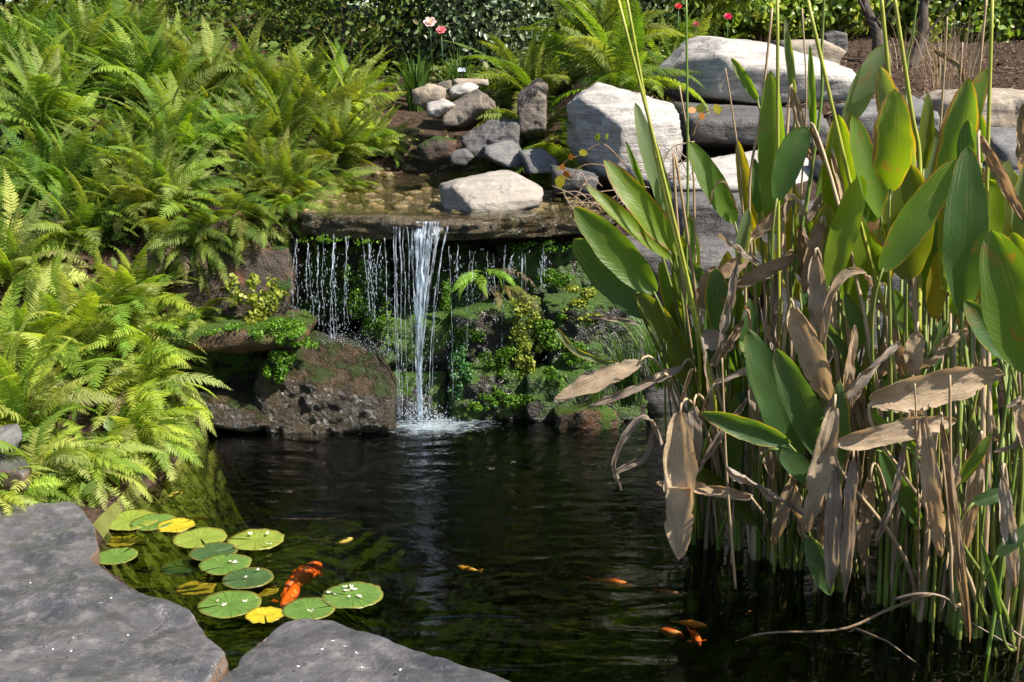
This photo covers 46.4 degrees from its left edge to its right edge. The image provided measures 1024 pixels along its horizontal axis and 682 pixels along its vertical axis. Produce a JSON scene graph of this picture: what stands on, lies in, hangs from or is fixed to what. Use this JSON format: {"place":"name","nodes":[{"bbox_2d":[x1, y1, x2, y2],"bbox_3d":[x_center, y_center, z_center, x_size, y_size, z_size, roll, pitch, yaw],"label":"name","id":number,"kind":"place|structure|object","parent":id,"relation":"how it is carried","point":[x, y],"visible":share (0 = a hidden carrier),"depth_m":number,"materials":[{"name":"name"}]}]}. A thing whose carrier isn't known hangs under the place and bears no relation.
{"place":"outdoors","nodes":[
{"label":"outdoors","id":0,"kind":"place"},
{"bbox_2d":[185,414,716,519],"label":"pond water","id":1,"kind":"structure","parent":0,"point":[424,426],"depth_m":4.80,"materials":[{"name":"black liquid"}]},
{"bbox_2d":[172,527,226,547],"bbox_3d":[-1.009,0.637,3.862,0.173,0.008,0.173,0,13,0],"label":"lily pad","id":2,"kind":"object","parent":1,"relation":"on","point":[190,538],"visible":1,"depth_m":3.87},
{"bbox_2d":[198,553,251,574],"bbox_3d":[-0.878,0.681,3.653,0.158,0.007,0.162,0,13,0],"label":"lily pad","id":3,"kind":"object","parent":1,"relation":"on","point":[223,564],"visible":1,"depth_m":3.65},
{"bbox_2d":[197,590,261,618],"bbox_3d":[-0.798,0.743,3.376,0.179,0.007,0.179,0,13,0],"label":"lily pad","id":4,"kind":"object","parent":1,"relation":"on","point":[235,606],"visible":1,"depth_m":3.37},
{"bbox_2d":[199,386,271,432],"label":"stone","id":5,"kind":"object","parent":1,"relation":"on","point":[234,409],"visible":0.74,"depth_m":4.98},
{"bbox_2d":[222,567,273,588],"bbox_3d":[-0.784,0.705,3.546,0.152,0.006,0.152,0,13,0],"label":"lily pad","id":6,"kind":"object","parent":1,"relation":"on","point":[260,577],"visible":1,"depth_m":3.54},
{"bbox_2d":[227,528,283,549],"bbox_3d":[-0.824,0.639,3.848,0.181,0.009,0.180,0,13,0],"label":"lily pad","id":7,"kind":"object","parent":1,"relation":"on","point":[260,539],"visible":1,"depth_m":3.85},
{"bbox_2d":[282,597,334,619],"bbox_3d":[-0.567,0.748,3.337,0.148,0.006,0.150,0,13,0],"label":"lily pad","id":8,"kind":"object","parent":1,"relation":"on","point":[295,609],"visible":0.94,"depth_m":3.33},
{"bbox_2d":[253,330,398,441],"bbox_3d":[-0.792,0.188,5.147,0.612,0.417,0.435,0,13,0],"label":"stone","id":9,"kind":"object","parent":1,"relation":"on","point":[335,389],"visible":0.84,"depth_m":4.99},
{"bbox_2d":[262,326,318,384],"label":"moss clump","id":10,"kind":"object","parent":9,"relation":"on","point":[278,357],"visible":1,"depth_m":4.92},
{"bbox_2d":[322,581,382,608],"bbox_3d":[-0.456,0.728,3.419,0.175,0.007,0.177,0,13,0],"label":"lily pad","id":11,"kind":"object","parent":1,"relation":"on","point":[370,593],"visible":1,"depth_m":3.42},
{"bbox_2d":[444,362,526,438],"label":"wall stone","id":12,"kind":"object","parent":1,"relation":"in","point":[483,380],"visible":0.56,"depth_m":5.18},
{"bbox_2d":[523,351,647,440],"bbox_3d":[0.322,0.229,5.366,0.570,0.345,0.483,0,13,0],"label":"wall stone","id":13,"kind":"object","parent":1,"relation":"in","point":[540,409],"visible":0.25,"depth_m":5.15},
{"bbox_2d":[541,292,642,366],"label":"wall stone","id":14,"kind":"object","parent":13,"relation":"on","point":[571,329],"visible":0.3,"depth_m":5.16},
{"bbox_2d":[531,313,588,365],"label":"moss clump","id":15,"kind":"object","parent":14,"relation":"attached to","point":[551,343],"visible":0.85,"depth_m":5.13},
{"bbox_2d":[554,402,618,438],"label":"stone","id":16,"kind":"object","parent":1,"relation":"in","point":[581,418],"visible":0.8,"depth_m":5.06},
{"bbox_2d":[554,0,747,620],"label":"marsh plant","id":17,"kind":"object","parent":1,"relation":"in","point":[612,262],"visible":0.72,"depth_m":3.57,"materials":[{"name":"plant"}]},
{"bbox_2d":[663,0,803,642],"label":"marsh plant","id":18,"kind":"object","parent":1,"relation":"in","point":[715,294],"visible":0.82,"depth_m":3.51,"materials":[{"name":"plant"}]},
{"bbox_2d":[656,0,824,632],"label":"marsh plant","id":19,"kind":"object","parent":1,"relation":"in","point":[755,188],"visible":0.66,"depth_m":3.57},
{"bbox_2d":[700,127,832,647],"bbox_3d":[0.821,0.134,3.531,0.367,1.654,0.990,4,14,18],"label":"marsh plant","id":20,"kind":"object","parent":1,"relation":"in","point":[784,423],"visible":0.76,"depth_m":3.25,"materials":[{"name":"plant"}]},
{"bbox_2d":[771,114,911,681],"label":"marsh plant","id":21,"kind":"object","parent":1,"relation":"in","point":[828,552],"visible":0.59,"depth_m":3.19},
{"bbox_2d":[795,0,914,647],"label":"marsh plant","id":22,"kind":"object","parent":1,"relation":"in","point":[821,306],"visible":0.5,"depth_m":3.48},
{"bbox_2d":[805,0,956,681],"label":"marsh plant","id":23,"kind":"object","parent":1,"relation":"in","point":[907,207],"visible":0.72,"depth_m":3.22,"materials":[{"name":"plant"}]},
{"bbox_2d":[834,0,999,681],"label":"marsh plant","id":24,"kind":"object","parent":1,"relation":"in","point":[925,431],"visible":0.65,"depth_m":3.27,"materials":[{"name":"plant"}]},
{"bbox_2d":[867,0,1023,681],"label":"marsh plant","id":25,"kind":"object","parent":1,"relation":"in","point":[963,230],"visible":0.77,"depth_m":3.14,"materials":[{"name":"plant"}]},
{"bbox_2d":[934,0,1023,681],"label":"marsh plant","id":26,"kind":"object","parent":1,"relation":"in","point":[995,318],"visible":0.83,"depth_m":3.11,"materials":[{"name":"plant"}]},
{"bbox_2d":[315,171,650,217],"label":"stream water","id":27,"kind":"structure","parent":0,"point":[418,193],"depth_m":5.75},
{"bbox_2d":[0,2,1023,681],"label":"ground","id":28,"kind":"structure","parent":0,"point":[532,602],"depth_m":5.77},
{"bbox_2d":[0,453,31,491],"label":"rock","id":29,"kind":"object","parent":28,"relation":"on","point":[9,463],"visible":0.92,"depth_m":3.83,"materials":[{"name":"stone"}]},
{"bbox_2d":[0,462,72,515],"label":"fern","id":30,"kind":"object","parent":28,"relation":"on","point":[16,499],"visible":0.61,"depth_m":3.84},
{"bbox_2d":[0,0,98,100],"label":"fern","id":31,"kind":"object","parent":28,"relation":"on","point":[7,74],"visible":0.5,"depth_m":6.52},
{"bbox_2d":[0,157,106,304],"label":"fern","id":32,"kind":"object","parent":28,"relation":"on","point":[12,265],"visible":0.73,"depth_m":4.96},
{"bbox_2d":[0,248,110,389],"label":"fern","id":33,"kind":"object","parent":28,"relation":"on","point":[28,334],"visible":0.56,"depth_m":4.63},
{"bbox_2d":[0,39,122,147],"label":"fern","id":34,"kind":"object","parent":28,"relation":"on","point":[47,94],"visible":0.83,"depth_m":5.91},
{"bbox_2d":[0,310,131,457],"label":"fern","id":35,"kind":"object","parent":28,"relation":"on","point":[17,401],"visible":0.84,"depth_m":4.33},
{"bbox_2d":[0,114,132,226],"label":"fern","id":36,"kind":"object","parent":28,"relation":"on","point":[55,168],"visible":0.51,"depth_m":5.38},
{"bbox_2d":[0,405,139,503],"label":"fern","id":37,"kind":"object","parent":28,"relation":"on","point":[35,449],"visible":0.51,"depth_m":4.03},
{"bbox_2d":[2,163,148,284],"bbox_3d":[-1.869,-0.533,5.235,0.663,0.519,0.667,-9,16,-33],"label":"fern","id":38,"kind":"object","parent":28,"relation":"on","point":[84,212],"visible":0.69,"depth_m":5.18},
{"bbox_2d":[1,240,152,386],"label":"fern","id":39,"kind":"object","parent":28,"relation":"on","point":[63,298],"visible":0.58,"depth_m":4.76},
{"bbox_2d":[1,0,169,88],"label":"fern","id":40,"kind":"object","parent":28,"relation":"on","point":[86,33],"visible":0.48,"depth_m":6.79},
{"bbox_2d":[28,437,163,509],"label":"fern","id":41,"kind":"object","parent":28,"relation":"on","point":[96,471],"visible":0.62,"depth_m":4.12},
{"bbox_2d":[0,501,227,681],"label":"flagstone","id":42,"kind":"object","parent":28,"relation":"on","point":[50,552],"visible":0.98,"depth_m":2.98,"materials":[{"name":"stone"}]},
{"bbox_2d":[30,230,202,364],"bbox_3d":[-1.546,-0.138,4.961,0.563,0.685,0.727,12,18,43],"label":"fern","id":43,"kind":"object","parent":28,"relation":"on","point":[140,289],"visible":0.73,"depth_m":4.88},
{"bbox_2d":[44,96,215,203],"bbox_3d":[-1.843,-0.877,5.728,0.702,0.605,0.807,10,16,36],"label":"fern","id":44,"kind":"object","parent":28,"relation":"on","point":[116,139],"visible":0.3,"depth_m":5.63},
{"bbox_2d":[57,143,208,239],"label":"fern","id":45,"kind":"object","parent":28,"relation":"on","point":[137,191],"visible":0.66,"depth_m":5.26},
{"bbox_2d":[72,298,206,411],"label":"fern","id":46,"kind":"object","parent":28,"relation":"on","point":[164,323],"visible":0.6,"depth_m":4.81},
{"bbox_2d":[66,0,224,90],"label":"fern","id":47,"kind":"object","parent":28,"relation":"on","point":[155,19],"visible":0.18,"depth_m":7.10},
{"bbox_2d":[90,380,207,489],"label":"fern","id":48,"kind":"object","parent":28,"relation":"on","point":[157,433],"visible":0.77,"depth_m":4.49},
{"bbox_2d":[68,9,233,114],"bbox_3d":[-1.976,-1.438,6.595,0.879,0.771,0.913,-9,16,-34],"label":"fern","id":49,"kind":"object","parent":28,"relation":"on","point":[138,66],"visible":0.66,"depth_m":6.52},
{"bbox_2d":[96,344,229,457],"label":"fern","id":50,"kind":"object","parent":28,"relation":"on","point":[131,396],"visible":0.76,"depth_m":4.73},
{"bbox_2d":[82,110,244,245],"bbox_3d":[-1.548,-0.715,5.479,0.637,0.666,0.738,7,15,27],"label":"fern","id":51,"kind":"object","parent":28,"relation":"on","point":[174,207],"visible":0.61,"depth_m":5.42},
{"bbox_2d":[77,68,261,175],"bbox_3d":[-1.704,-1.012,6.021,0.818,0.710,0.875,10,16,36],"label":"fern","id":52,"kind":"object","parent":28,"relation":"on","point":[188,120],"visible":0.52,"depth_m":5.96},
{"bbox_2d":[131,208,259,293],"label":"fern","id":53,"kind":"object","parent":28,"relation":"on","point":[199,255],"visible":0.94,"depth_m":5.04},
{"bbox_2d":[164,287,238,372],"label":"fern","id":54,"kind":"object","parent":28,"relation":"on","point":[200,318],"visible":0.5,"depth_m":5.05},
{"bbox_2d":[140,7,287,117],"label":"fern","id":55,"kind":"object","parent":28,"relation":"on","point":[221,78],"visible":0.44,"depth_m":6.76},
{"bbox_2d":[200,351,269,391],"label":"wall stone","id":56,"kind":"object","parent":28,"relation":"on","point":[236,371],"visible":0.09,"depth_m":5.14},
{"bbox_2d":[172,74,307,170],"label":"fern","id":57,"kind":"object","parent":28,"relation":"on","point":[234,138],"visible":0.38,"depth_m":6.18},
{"bbox_2d":[164,308,319,352],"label":"stone slab","id":58,"kind":"structure","parent":28,"relation":"on","point":[235,341],"depth_m":4.91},
{"bbox_2d":[163,237,303,317],"bbox_3d":[-1.229,-0.258,5.323,0.570,0.378,0.483,0,13,0],"label":"wall stone","id":59,"kind":"object","parent":58,"relation":"on","point":[279,261],"visible":0.41,"depth_m":5.15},
{"bbox_2d":[182,175,296,270],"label":"fern","id":60,"kind":"object","parent":59,"relation":"on","point":[246,228],"visible":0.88,"depth_m":5.15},
{"bbox_2d":[201,317,307,339],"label":"moss clump","id":61,"kind":"object","parent":58,"relation":"on","point":[294,332],"visible":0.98,"depth_m":4.90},
{"bbox_2d":[224,272,289,323],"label":"moss clump","id":62,"kind":"object","parent":58,"relation":"on","point":[256,315],"visible":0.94,"depth_m":5.05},
{"bbox_2d":[188,11,333,112],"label":"fern","id":63,"kind":"object","parent":28,"relation":"on","point":[254,46],"visible":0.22,"depth_m":7.04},
{"bbox_2d":[211,115,331,195],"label":"fern","id":64,"kind":"object","parent":28,"relation":"on","point":[253,171],"visible":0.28,"depth_m":5.82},
{"bbox_2d":[206,67,338,168],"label":"fern","id":65,"kind":"object","parent":28,"relation":"on","point":[284,107],"visible":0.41,"depth_m":6.41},
{"bbox_2d":[215,134,343,218],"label":"fern","id":66,"kind":"object","parent":28,"relation":"on","point":[294,179],"visible":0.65,"depth_m":5.65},
{"bbox_2d":[212,35,375,142],"bbox_3d":[-1.264,-1.390,6.874,0.984,0.722,0.950,0,13,0],"label":"fern","id":67,"kind":"object","parent":28,"relation":"on","point":[333,96],"visible":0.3,"depth_m":6.80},
{"bbox_2d":[234,0,434,66],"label":"leafy shrub","id":68,"kind":"object","parent":28,"relation":"on","point":[359,29],"visible":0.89,"depth_m":8.82,"materials":[{"name":"green plant"}]},
{"bbox_2d":[0,0,671,502],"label":"undergrowth","id":69,"kind":"object","parent":28,"relation":"on","point":[120,234],"visible":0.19,"depth_m":8.49,"materials":[{"name":"green plant"}]},
{"bbox_2d":[278,31,405,117],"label":"fern","id":70,"kind":"object","parent":28,"relation":"on","point":[341,72],"visible":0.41,"depth_m":7.23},
{"bbox_2d":[295,240,396,328],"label":"wall stone","id":71,"kind":"object","parent":28,"relation":"on","point":[353,256],"visible":0.48,"depth_m":5.47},
{"bbox_2d":[300,93,394,179],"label":"fern","id":72,"kind":"object","parent":28,"relation":"on","point":[342,141],"visible":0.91,"depth_m":6.60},
{"bbox_2d":[316,165,384,194],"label":"fern","id":73,"kind":"object","parent":28,"relation":"on","point":[343,181],"visible":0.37,"depth_m":6.10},
{"bbox_2d":[218,618,509,681],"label":"flagstone","id":74,"kind":"object","parent":28,"relation":"on","point":[280,653],"visible":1,"depth_m":2.78,"materials":[{"name":"stone"}]},
{"bbox_2d":[343,103,427,166],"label":"fern","id":75,"kind":"object","parent":28,"relation":"on","point":[386,147],"visible":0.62,"depth_m":6.85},
{"bbox_2d":[392,50,438,111],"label":"iris clump","id":76,"kind":"object","parent":28,"relation":"on","point":[416,78],"visible":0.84,"depth_m":7.69,"materials":[{"name":"green plant"}]},
{"bbox_2d":[389,369,447,442],"bbox_3d":[-0.415,0.254,5.418,0.275,0.333,0.532,0,13,0],"label":"splash","id":77,"kind":"object","parent":28,"relation":"on","point":[438,388],"visible":0.47,"depth_m":5.19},
{"bbox_2d":[359,296,454,371],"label":"wall stone","id":78,"kind":"object","parent":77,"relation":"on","point":[441,335],"visible":0.62,"depth_m":5.23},
{"bbox_2d":[342,257,394,345],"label":"moss clump","id":79,"kind":"object","parent":78,"relation":"attached to","point":[357,307],"visible":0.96,"depth_m":5.18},
{"bbox_2d":[395,240,496,305],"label":"wall stone","id":80,"kind":"object","parent":28,"relation":"on","point":[482,260],"visible":0.56,"depth_m":5.47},
{"bbox_2d":[278,132,615,214],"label":"stream gravel","id":81,"kind":"structure","parent":28,"relation":"on","point":[401,204],"depth_m":5.75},
{"bbox_2d":[550,165,598,201],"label":"stone","id":82,"kind":"object","parent":81,"relation":"on","point":[574,185],"visible":0.69,"depth_m":5.73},
{"bbox_2d":[287,190,619,240],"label":"ledge slab","id":83,"kind":"structure","parent":28,"relation":"on","point":[378,225],"depth_m":5.12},
{"bbox_2d":[248,186,347,257],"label":"fern","id":84,"kind":"object","parent":83,"relation":"on","point":[280,203],"visible":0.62,"depth_m":5.27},
{"bbox_2d":[291,221,544,417],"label":"waterfall","id":85,"kind":"structure","parent":83,"relation":"attached to","point":[417,314],"depth_m":5.00,"materials":[{"name":"white liquid"}]},
{"bbox_2d":[439,170,543,215],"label":"stone","id":86,"kind":"object","parent":83,"relation":"on","point":[500,190],"visible":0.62,"depth_m":5.29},
{"bbox_2d":[377,0,554,72],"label":"evergreen shrub","id":87,"kind":"object","parent":28,"relation":"on","point":[471,20],"visible":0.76,"depth_m":9.03,"materials":[{"name":"green plant"}]},
{"bbox_2d":[441,89,495,131],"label":"stone","id":88,"kind":"object","parent":28,"relation":"on","point":[464,112],"visible":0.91,"depth_m":6.65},
{"bbox_2d":[460,119,523,158],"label":"stone","id":89,"kind":"object","parent":28,"relation":"on","point":[475,141],"visible":0.6,"depth_m":6.54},
{"bbox_2d":[449,294,543,366],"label":"wall stone","id":90,"kind":"object","parent":28,"relation":"on","point":[485,315],"visible":0.5,"depth_m":5.20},
{"bbox_2d":[507,284,549,375],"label":"moss clump","id":91,"kind":"object","parent":90,"relation":"attached to","point":[522,344],"visible":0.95,"depth_m":5.13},
{"bbox_2d":[483,140,523,167],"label":"stone","id":92,"kind":"object","parent":28,"relation":"on","point":[503,154],"visible":0.94,"depth_m":6.38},
{"bbox_2d":[442,106,567,174],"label":"fern","id":93,"kind":"object","parent":28,"relation":"on","point":[497,113],"visible":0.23,"depth_m":6.84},
{"bbox_2d":[444,0,587,112],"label":"fern","id":94,"kind":"object","parent":28,"relation":"on","point":[530,74],"visible":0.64,"depth_m":7.74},
{"bbox_2d":[517,78,547,141],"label":"stone","id":95,"kind":"object","parent":28,"relation":"on","point":[532,101],"visible":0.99,"depth_m":6.54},
{"bbox_2d":[467,118,602,190],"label":"fern","id":96,"kind":"object","parent":28,"relation":"on","point":[555,151],"visible":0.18,"depth_m":6.62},
{"bbox_2d":[493,238,592,301],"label":"wall stone","id":97,"kind":"object","parent":28,"relation":"on","point":[565,261],"visible":0.35,"depth_m":5.40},
{"bbox_2d":[505,0,696,69],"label":"fern","id":98,"kind":"object","parent":28,"relation":"on","point":[603,16],"visible":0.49,"depth_m":7.86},
{"bbox_2d":[565,324,666,406],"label":"grass tuft","id":99,"kind":"object","parent":28,"relation":"on","point":[628,381],"visible":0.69,"depth_m":4.72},
{"bbox_2d":[565,82,682,189],"bbox_3d":[0.593,-1.039,6.131,0.628,0.567,0.560,0,13,0],"label":"boulder","id":100,"kind":"object","parent":28,"relation":"on","point":[600,108],"visible":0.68,"depth_m":6.01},
{"bbox_2d":[540,0,708,113],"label":"fern","id":101,"kind":"object","parent":28,"relation":"on","point":[610,65],"visible":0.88,"depth_m":6.66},
{"bbox_2d":[590,312,692,389],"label":"grass tuft","id":102,"kind":"object","parent":28,"relation":"on","point":[652,364],"visible":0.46,"depth_m":4.61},
{"bbox_2d":[583,236,749,343],"bbox_3d":[0.710,-0.241,5.641,0.767,0.538,0.540,0,13,0],"label":"wall stone","id":103,"kind":"object","parent":28,"relation":"on","point":[712,252],"visible":0.09,"depth_m":5.38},
{"bbox_2d":[639,3,742,97],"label":"fern","id":104,"kind":"object","parent":28,"relation":"on","point":[653,62],"visible":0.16,"depth_m":8.03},
{"bbox_2d":[631,0,782,54],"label":"rose bush","id":105,"kind":"object","parent":28,"relation":"on","point":[704,6],"visible":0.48,"depth_m":10.11,"materials":[{"name":"green plant"}]},
{"bbox_2d":[667,150,814,192],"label":"stone slab","id":106,"kind":"structure","parent":28,"relation":"on","point":[726,165],"depth_m":5.94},
{"bbox_2d":[671,189,813,263],"bbox_3d":[1.122,-0.539,5.763,0.761,0.361,0.550,0,13,0],"label":"stone","id":107,"kind":"object","parent":28,"relation":"on","point":[710,222],"visible":0.05,"depth_m":5.54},
{"bbox_2d":[625,343,864,453],"bbox_3d":[1.044,0.248,5.529,1.176,0.538,0.578,0,13,0],"label":"wall stone","id":108,"kind":"object","parent":28,"relation":"on","point":[653,397],"visible":0.02,"depth_m":5.28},
{"bbox_2d":[670,101,829,150],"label":"stone slab","id":109,"kind":"structure","parent":28,"relation":"on","point":[713,131],"depth_m":6.40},
{"bbox_2d":[650,36,855,105],"bbox_3d":[1.459,-1.603,7.133,1.207,0.440,0.808,0,13,0],"label":"boulder","id":110,"kind":"object","parent":28,"relation":"on","point":[710,57],"visible":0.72,"depth_m":6.88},
{"bbox_2d":[708,0,837,41],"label":"rose bush","id":111,"kind":"object","parent":28,"relation":"on","point":[749,27],"visible":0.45,"depth_m":11.07,"materials":[{"name":"green plant"}]},
{"bbox_2d":[644,34,1023,116],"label":"mulch","id":112,"kind":"object","parent":28,"relation":"on","point":[938,65],"visible":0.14,"depth_m":9.52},
{"bbox_2d":[782,0,899,39],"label":"rose bush","id":113,"kind":"object","parent":28,"relation":"on","point":[849,13],"visible":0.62,"depth_m":11.24,"materials":[{"name":"green plant"}]},
{"bbox_2d":[830,95,939,156],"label":"stone","id":114,"kind":"object","parent":28,"relation":"on","point":[867,118],"visible":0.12,"depth_m":6.38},
{"bbox_2d":[865,0,972,42],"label":"rose bush","id":115,"kind":"object","parent":28,"relation":"on","point":[936,9],"visible":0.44,"depth_m":11.47,"materials":[{"name":"green plant"}]},
{"bbox_2d":[908,0,962,68],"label":"bare shrub","id":116,"kind":"object","parent":28,"relation":"on","point":[923,20],"visible":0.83,"depth_m":9.31,"materials":[{"name":"brown plant"}]},
{"bbox_2d":[918,88,1023,127],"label":"stone","id":117,"kind":"object","parent":28,"relation":"on","point":[1006,103],"visible":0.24,"depth_m":6.65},
{"bbox_2d":[947,0,1023,42],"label":"rose bush","id":118,"kind":"object","parent":28,"relation":"on","point":[1010,23],"visible":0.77,"depth_m":11.48,"materials":[{"name":"green plant"}]},
{"bbox_2d":[982,127,1018,169],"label":"stone slab","id":119,"kind":"structure","parent":28,"relation":"on","point":[1003,143],"depth_m":5.95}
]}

